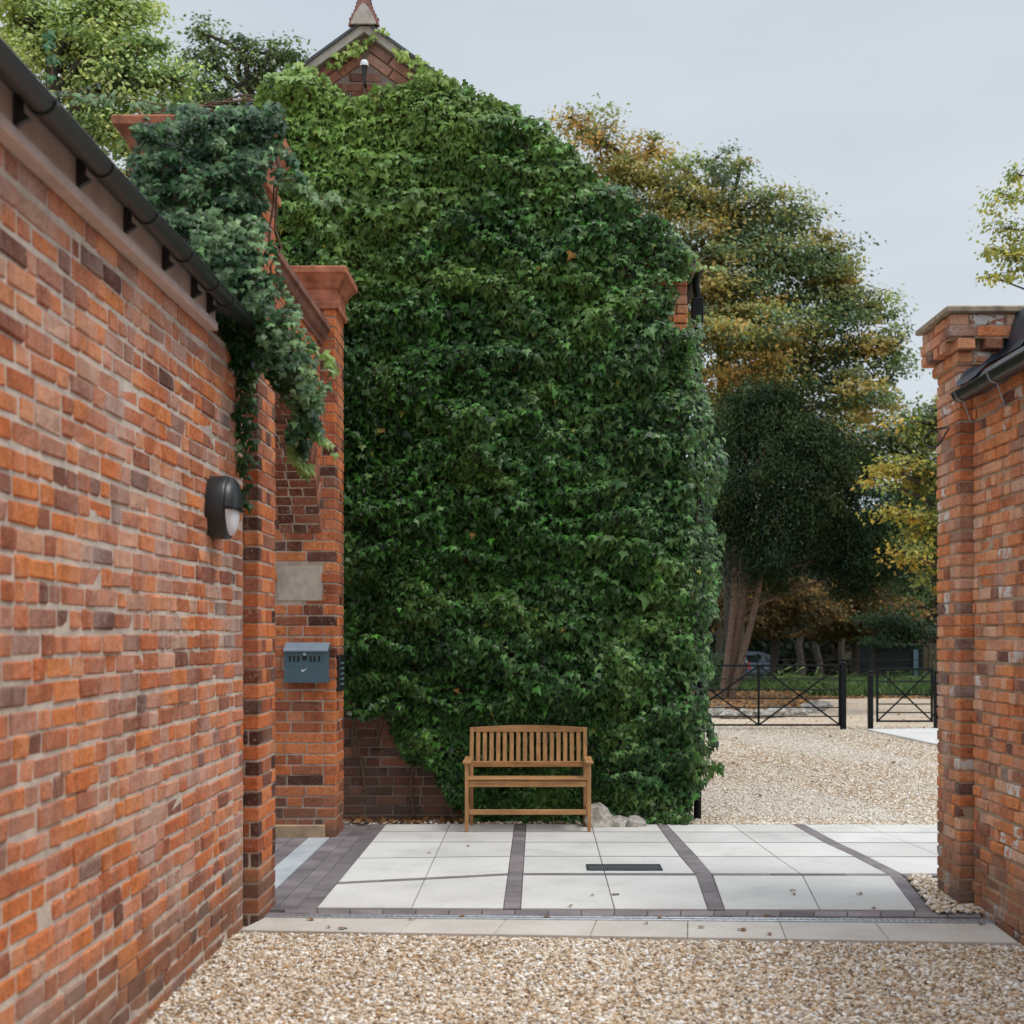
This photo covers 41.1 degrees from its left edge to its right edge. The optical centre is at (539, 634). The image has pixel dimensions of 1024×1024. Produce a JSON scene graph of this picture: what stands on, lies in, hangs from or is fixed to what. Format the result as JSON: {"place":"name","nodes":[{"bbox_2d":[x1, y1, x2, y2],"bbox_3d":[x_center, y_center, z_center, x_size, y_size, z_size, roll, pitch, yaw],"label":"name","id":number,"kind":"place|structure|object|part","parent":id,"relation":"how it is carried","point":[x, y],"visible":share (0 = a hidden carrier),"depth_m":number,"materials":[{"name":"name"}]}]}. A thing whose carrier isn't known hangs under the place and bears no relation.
{"place":"outdoors","nodes":[
{"label":"outdoors","id":0,"kind":"place"},
{"bbox_2d":[274,837,329,889],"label":"threshold paving","id":1,"kind":"structure","parent":0,"point":[289,865],"depth_m":10.35,"materials":[{"name":"grey stone"}]},
{"bbox_2d":[0,0,1023,508],"label":"sky","id":2,"kind":"structure","parent":0,"point":[897,111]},
{"bbox_2d":[145,932,1023,1023],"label":"gravel","id":3,"kind":"structure","parent":0,"point":[282,955],"depth_m":6.74,"materials":[{"name":"beige gravel"}]},
{"bbox_2d":[155,698,1023,1023],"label":"gravel ground","id":4,"kind":"structure","parent":0,"point":[857,712],"depth_m":26.96,"materials":[{"name":"beige gravel"}]},
{"bbox_2d":[0,0,235,176],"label":"ash tree","id":5,"kind":"object","parent":4,"relation":"on","point":[86,38],"visible":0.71,"depth_m":21.79,"materials":[{"name":"green plant"}]},
{"bbox_2d":[0,37,259,1023],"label":"brick outbuilding","id":6,"kind":"structure","parent":4,"relation":"on","point":[120,737],"depth_m":5.50,"materials":[{"name":"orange brick"}]},
{"bbox_2d":[205,476,244,538],"bbox_3d":[-1.675,-0.680,7.300,0.155,0.339,0.300,0,0,0],"label":"wall light","id":7,"kind":"object","parent":6,"relation":"attached to","point":[223,503],"visible":1,"depth_m":7.19,"materials":[{"name":"black plastic"}]},
{"bbox_2d":[111,115,291,925],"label":"gate pier","id":8,"kind":"structure","parent":4,"relation":"on","point":[259,756],"depth_m":8.14,"materials":[{"name":"red brick"}]},
{"bbox_2d":[42,25,342,514],"bbox_3d":[-2.146,-2.268,7.979,2.114,3.142,1.118,0,0,7],"label":"climbing ivy","id":9,"kind":"object","parent":8,"relation":"attached to","point":[223,248],"visible":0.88,"depth_m":7.71,"materials":[{"name":"green plant"}]},
{"bbox_2d":[145,10,316,106],"bbox_3d":[-6.824,-5.879,29.997,4.538,15.462,2.382,0,0,0],"label":"oak tree","id":10,"kind":"object","parent":4,"relation":"on","point":[248,81],"visible":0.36,"depth_m":29.82,"materials":[{"name":"green plant"}]},
{"bbox_2d":[274,266,357,837],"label":"gate pier","id":11,"kind":"structure","parent":4,"relation":"on","point":[309,723],"depth_m":11.48,"materials":[{"name":"red brick"}]},
{"bbox_2d":[274,246,330,533],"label":"arched wall","id":12,"kind":"structure","parent":11,"relation":"attached to","point":[298,501],"depth_m":11.16,"materials":[{"name":"red brick"}]},
{"bbox_2d":[283,642,329,682],"bbox_3d":[-1.944,0.230,11.410,0.370,0.335,0.130,0,0,0],"label":"mailbox","id":13,"kind":"object","parent":11,"relation":"attached to","point":[306,662],"depth_m":11.36,"materials":[{"name":"blue paint"}]},
{"bbox_2d":[337,654,344,691],"bbox_3d":[-1.702,0.325,11.710,0.029,0.310,0.300,0,0,0],"label":"keypad intercom","id":14,"kind":"object","parent":11,"relation":"attached to","point":[340,672],"visible":1,"depth_m":11.61,"materials":[{"name":"black plastic"}]},
{"bbox_2d":[243,0,703,821],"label":"gabled house","id":15,"kind":"structure","parent":4,"relation":"on","point":[387,776],"depth_m":12.60,"materials":[{"name":"red brick"}]},
{"bbox_2d":[360,59,368,87],"bbox_3d":[-1.602,-5.153,12.534,0.082,0.225,0.151,0,0,0],"label":"gable lamp","id":16,"kind":"object","parent":15,"relation":"attached to","point":[364,64],"visible":1,"depth_m":12.48,"materials":[{"name":"black plastic"}]},
{"bbox_2d":[252,27,728,824],"bbox_3d":[-0.621,-1.899,12.340,4.856,7.366,0.886,0,0,-4],"label":"climbing ivy","id":17,"kind":"object","parent":15,"relation":"attached to","point":[614,477],"visible":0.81,"depth_m":12.32,"materials":[{"name":"green plant"}]},
{"bbox_2d":[585,802,613,828],"bbox_3d":[0.545,1.643,12.131,0.293,0.316,0.198,0,0,0],"label":"rock","id":18,"kind":"object","parent":4,"relation":"on","point":[602,816],"visible":0.63,"depth_m":12.05,"materials":[{"name":"stone"}]},
{"bbox_2d":[240,916,1017,947],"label":"kerb","id":19,"kind":"structure","parent":4,"relation":"on","point":[962,934],"depth_m":7.88,"materials":[{"name":"stone"}]},
{"bbox_2d":[263,913,995,924],"bbox_3d":[0.516,1.708,8.187,4.356,0.036,0.131,0,0,2],"label":"channel drain","id":20,"kind":"object","parent":4,"relation":"on","point":[637,918],"visible":0.76,"depth_m":8.16,"materials":[{"name":"metal"}]},
{"bbox_2d":[708,706,724,717],"bbox_3d":[3.740,1.642,28.484,0.497,0.308,0.303,0,0,0],"label":"edging stone","id":21,"kind":"object","parent":4,"relation":"on","point":[715,711],"visible":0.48,"depth_m":28.39,"materials":[{"name":"stone"}]},
{"bbox_2d":[719,709,741,718],"bbox_3d":[3.965,1.649,28.214,0.524,0.219,0.313,0,0,0],"label":"edging stone","id":22,"kind":"object","parent":4,"relation":"on","point":[729,712],"visible":0.82,"depth_m":28.11,"materials":[{"name":"stone"}]},
{"bbox_2d":[740,708,755,718],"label":"edging stone","id":23,"kind":"object","parent":4,"relation":"on","point":[747,712],"visible":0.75,"depth_m":28.15,"materials":[{"name":"stone"}]},
{"bbox_2d":[686,690,819,709],"bbox_3d":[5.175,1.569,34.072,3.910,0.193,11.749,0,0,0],"label":"leaf litter","id":24,"kind":"object","parent":4,"relation":"on","point":[754,692],"visible":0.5,"depth_m":32.69,"materials":[{"name":"brown plant"}]},
{"bbox_2d":[687,647,748,692],"bbox_3d":[4.421,1.069,39.099,2.715,1.538,6.501,0,0,0],"label":"shrub","id":25,"kind":"object","parent":24,"relation":"on","point":[716,659],"visible":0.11,"depth_m":37.95,"materials":[{"name":"green plant"}]},
{"bbox_2d":[525,93,930,685],"bbox_3d":[5.594,-6.845,39.705,12.047,17.402,7.890,0,0,0],"label":"maple tree","id":26,"kind":"object","parent":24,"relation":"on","point":[738,323],"visible":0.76,"depth_m":39.21,"materials":[{"name":"green plant"}]},
{"bbox_2d":[687,356,935,697],"bbox_3d":[6.462,-2.569,33.741,6.690,8.895,4.209,0,0,0],"label":"yew tree","id":27,"kind":"object","parent":24,"relation":"on","point":[788,438],"visible":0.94,"depth_m":33.39,"materials":[{"name":"green plant"}]},
{"bbox_2d":[754,709,773,718],"bbox_3d":[4.609,1.647,28.312,0.530,0.218,0.266,0,0,0],"label":"edging stone","id":28,"kind":"object","parent":4,"relation":"on","point":[766,712],"visible":0.66,"depth_m":28.22,"materials":[{"name":"stone"}]},
{"bbox_2d":[766,708,787,717],"bbox_3d":[4.939,1.645,28.585,0.558,0.237,0.274,0,0,0],"label":"edging stone","id":29,"kind":"object","parent":4,"relation":"on","point":[783,712],"visible":0.65,"depth_m":28.50,"materials":[{"name":"stone"}]},
{"bbox_2d":[784,706,798,715],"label":"edging stone","id":30,"kind":"object","parent":4,"relation":"on","point":[793,711],"visible":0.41,"depth_m":28.91,"materials":[{"name":"stone"}]},
{"bbox_2d":[796,708,811,714],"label":"edging stone","id":31,"kind":"object","parent":4,"relation":"on","point":[804,711],"visible":0.42,"depth_m":29.36,"materials":[{"name":"stone"}]},
{"bbox_2d":[800,703,816,712],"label":"edging stone","id":32,"kind":"object","parent":4,"relation":"on","point":[813,710],"visible":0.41,"depth_m":30.12,"materials":[{"name":"stone"}]},
{"bbox_2d":[807,700,825,710],"bbox_3d":[6.240,1.640,31.092,0.544,0.304,0.290,0,0,0],"label":"edging stone","id":33,"kind":"object","parent":4,"relation":"on","point":[817,704],"visible":0.39,"depth_m":30.99,"materials":[{"name":"stone"}]},
{"bbox_2d":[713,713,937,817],"bbox_3d":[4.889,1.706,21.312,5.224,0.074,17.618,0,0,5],"label":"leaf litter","id":34,"kind":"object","parent":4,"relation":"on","point":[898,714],"visible":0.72,"depth_m":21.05,"materials":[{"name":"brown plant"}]},
{"bbox_2d":[820,701,834,708],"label":"edging stone","id":35,"kind":"object","parent":4,"relation":"on","point":[827,704],"visible":0.33,"depth_m":31.94,"materials":[{"name":"stone"}]},
{"bbox_2d":[840,658,845,729],"bbox_3d":[5.527,1.082,24.840,0.125,1.336,0.125,0,0,0],"label":"gate post","id":36,"kind":"object","parent":4,"relation":"on","point":[843,694],"visible":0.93,"depth_m":24.79,"materials":[{"name":"black metal"}]},
{"bbox_2d":[693,665,840,725],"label":"field gate","id":37,"kind":"structure","parent":36,"relation":"attached to","point":[758,707],"depth_m":24.82,"materials":[{"name":"black metal"}]},
{"bbox_2d":[802,695,930,698],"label":"leaf litter","id":38,"kind":"object","parent":4,"relation":"on","point":[883,696],"visible":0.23,"depth_m":37.24,"materials":[{"name":"brown plant"}]},
{"bbox_2d":[867,670,872,728],"bbox_3d":[6.024,1.199,24.840,0.112,1.103,0.112,0,0,0],"label":"gate post","id":39,"kind":"object","parent":4,"relation":"on","point":[870,700],"visible":0.91,"depth_m":24.80,"materials":[{"name":"black metal"}]},
{"bbox_2d":[850,394,938,605],"bbox_3d":[8.751,-1.804,29.766,4.144,7.319,3.303,0,0,0],"label":"field maple","id":40,"kind":"object","parent":4,"relation":"on","point":[919,520],"visible":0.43,"depth_m":29.64,"materials":[{"name":"yellow plant"}]},
{"bbox_2d":[933,670,938,727],"bbox_3d":[7.219,1.199,24.840,0.100,1.103,0.100,0,0,0],"label":"gate post","id":41,"kind":"object","parent":4,"relation":"on","point":[935,706],"visible":0.59,"depth_m":24.80,"materials":[{"name":"black metal"}]},
{"bbox_2d":[876,668,933,721],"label":"gate","id":42,"kind":"structure","parent":41,"relation":"attached to","point":[896,703],"depth_m":24.82,"materials":[{"name":"black metal"}]},
{"bbox_2d":[915,305,1023,903],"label":"gate pier","id":43,"kind":"structure","parent":4,"relation":"on","point":[958,341],"depth_m":8.56,"materials":[{"name":"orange brick"}]},
{"bbox_2d":[924,426,949,448],"bbox_3d":[2.498,-1.237,8.569,0.150,0.158,0.262,0,0,0],"label":"cable","id":44,"kind":"object","parent":43,"relation":"attached to","point":[940,428],"visible":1,"depth_m":8.58,"materials":[{"name":"black rubber"}]},
{"bbox_2d":[950,308,1023,945],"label":"brick outbuilding","id":45,"kind":"structure","parent":4,"relation":"on","point":[998,701],"depth_m":8.02,"materials":[{"name":"orange brick"}]},
{"bbox_2d":[968,159,1023,289],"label":"birch tree","id":46,"kind":"object","parent":4,"relation":"on","point":[1014,253],"visible":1,"depth_m":21.97,"materials":[{"name":"green plant"}]},
{"bbox_2d":[269,822,983,917],"bbox_3d":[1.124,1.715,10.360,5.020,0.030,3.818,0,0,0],"label":"paving","id":47,"kind":"structure","parent":0,"point":[677,893],"depth_m":9.98,"materials":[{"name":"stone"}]},
{"bbox_2d":[344,815,464,823],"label":"leaf litter","id":48,"kind":"object","parent":47,"relation":"on","point":[382,819],"visible":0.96,"depth_m":12.38,"materials":[{"name":"brown plant"}]},
{"bbox_2d":[343,819,693,825],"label":"gravel","id":49,"kind":"structure","parent":47,"relation":"on","point":[505,822],"depth_m":12.33,"materials":[{"name":"beige gravel"}]},
{"bbox_2d":[462,725,592,831],"bbox_3d":[-0.099,1.255,12.020,1.129,0.890,0.560,0,0,0],"label":"garden bench","id":50,"kind":"object","parent":47,"relation":"on","point":[472,781],"visible":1,"depth_m":12.21,"materials":[{"name":"brown wood"}]},
{"bbox_2d":[612,815,628,826],"bbox_3d":[0.712,1.668,12.130,0.196,0.132,0.134,0,0,0],"label":"rock","id":51,"kind":"object","parent":47,"relation":"on","point":[619,821],"visible":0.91,"depth_m":12.08,"materials":[{"name":"stone"}]},
{"bbox_2d":[586,864,662,870],"bbox_3d":[0.618,1.698,9.965,0.547,0.011,0.256,0,0,0],"label":"drain grate","id":52,"kind":"object","parent":47,"relation":"on","point":[623,867],"visible":1,"depth_m":9.95,"materials":[{"name":"grey metal"}]},
{"bbox_2d":[270,824,980,918],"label":"paver strips","id":53,"kind":"object","parent":47,"relation":"on","point":[310,883],"visible":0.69,"depth_m":9.57,"materials":[{"name":"grey stone"}]},
{"bbox_2d":[626,815,646,826],"bbox_3d":[0.844,1.677,12.133,0.232,0.142,0.137,0,0,0],"label":"rock","id":54,"kind":"object","parent":47,"relation":"on","point":[635,821],"visible":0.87,"depth_m":12.08,"materials":[{"name":"stone"}]},
{"bbox_2d":[907,873,983,913],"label":"gravel","id":55,"kind":"structure","parent":47,"relation":"on","point":[925,885],"depth_m":8.68,"materials":[{"name":"beige gravel"}]},
{"bbox_2d":[690,725,938,824],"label":"gravel","id":56,"kind":"structure","parent":0,"point":[900,806],"depth_m":16.20,"materials":[{"name":"beige gravel"}]},
{"bbox_2d":[866,728,938,744],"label":"pale path","id":57,"kind":"structure","parent":0,"point":[926,736],"depth_m":23.37,"materials":[{"name":"stone"}]},
{"bbox_3d":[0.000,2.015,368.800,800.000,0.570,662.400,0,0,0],"label":"grass ground","id":58,"kind":"structure","parent":0,"visible":0},
{"bbox_2d":[687,518,790,673],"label":"woodland tree","id":59,"kind":"object","parent":58,"relation":"on","point":[719,643],"visible":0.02,"depth_m":54.90,"materials":[{"name":"grey plant"}]},
{"bbox_2d":[722,651,769,679],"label":"parked car","id":60,"kind":"object","parent":58,"relation":"on","point":[750,659],"visible":0.13,"depth_m":58.32,"materials":[{"name":"silver metal"}]},
{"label":"rear window","id":61,"kind":"part","parent":60,"relation":"part of","materials":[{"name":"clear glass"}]},
{"bbox_2d":[714,481,830,677],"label":"woodland tree","id":62,"kind":"object","parent":58,"relation":"on","point":[799,652],"visible":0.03,"depth_m":55.89,"materials":[{"name":"grey plant"}]},
{"bbox_2d":[690,573,857,679],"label":"copper tree","id":63,"kind":"object","parent":58,"relation":"on","point":[792,610],"visible":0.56,"depth_m":47.02,"materials":[{"name":"brown plant"}]},
{"bbox_2d":[691,658,930,691],"bbox_3d":[8.000,1.230,38.200,28.000,1.140,0.021,0,0,0],"label":"estate railing","id":64,"kind":"object","parent":58,"relation":"on","point":[836,680],"visible":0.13,"depth_m":38.19,"materials":[{"name":"black metal"}]},
{"bbox_2d":[692,513,938,678],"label":"wood","id":65,"kind":"object","parent":58,"relation":"on","point":[784,649],"visible":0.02,"depth_m":60.82,"materials":[{"name":"green plant"}]},
{"bbox_2d":[702,660,934,696],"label":"grass","id":66,"kind":"structure","parent":58,"relation":"on","point":[860,687],"depth_m":38.39,"materials":[{"name":"green plant"}]},
{"bbox_2d":[703,561,938,675],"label":"understorey","id":67,"kind":"object","parent":58,"relation":"on","point":[809,668],"visible":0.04,"depth_m":71.34,"materials":[{"name":"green plant"}]},
{"bbox_2d":[806,494,864,674],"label":"woodland tree","id":68,"kind":"object","parent":58,"relation":"on","point":[841,651],"visible":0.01,"depth_m":57.89,"materials":[{"name":"grey plant"}]},
{"bbox_2d":[797,501,907,677],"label":"woodland tree","id":69,"kind":"object","parent":58,"relation":"on","point":[817,655],"visible":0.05,"depth_m":56.89,"materials":[{"name":"grey plant"}]},
{"bbox_2d":[769,575,936,676],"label":"copper tree","id":70,"kind":"object","parent":58,"relation":"on","point":[847,632],"visible":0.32,"depth_m":49.39,"materials":[{"name":"brown plant"}]},
{"bbox_2d":[807,398,938,602],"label":"lime tree","id":71,"kind":"object","parent":58,"relation":"on","point":[887,441],"visible":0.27,"depth_m":43.70,"materials":[{"name":"green plant"}]},
{"bbox_2d":[839,602,938,677],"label":"hazel bush","id":72,"kind":"object","parent":58,"relation":"on","point":[909,630],"visible":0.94,"depth_m":45.62,"materials":[{"name":"green plant"}]},
{"bbox_2d":[859,644,933,678],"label":"cabin","id":73,"kind":"object","parent":58,"relation":"on","point":[910,658],"visible":0.21,"depth_m":52.00,"materials":[{"name":"black wood"}]},
{"bbox_2d":[913,649,917,678],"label":"door","id":74,"kind":"structure","parent":73,"relation":"in","point":[915,652],"depth_m":51.94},
{"bbox_2d":[879,507,935,642],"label":"woodland tree","id":75,"kind":"object","parent":58,"relation":"on","point":[929,639],"depth_m":59.90,"materials":[{"name":"grey plant"}]},
{"bbox_2d":[923,643,938,675],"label":"timber fence","id":76,"kind":"object","parent":58,"relation":"on","point":[925,660],"visible":0.1,"depth_m":50.00,"materials":[{"name":"wood"}]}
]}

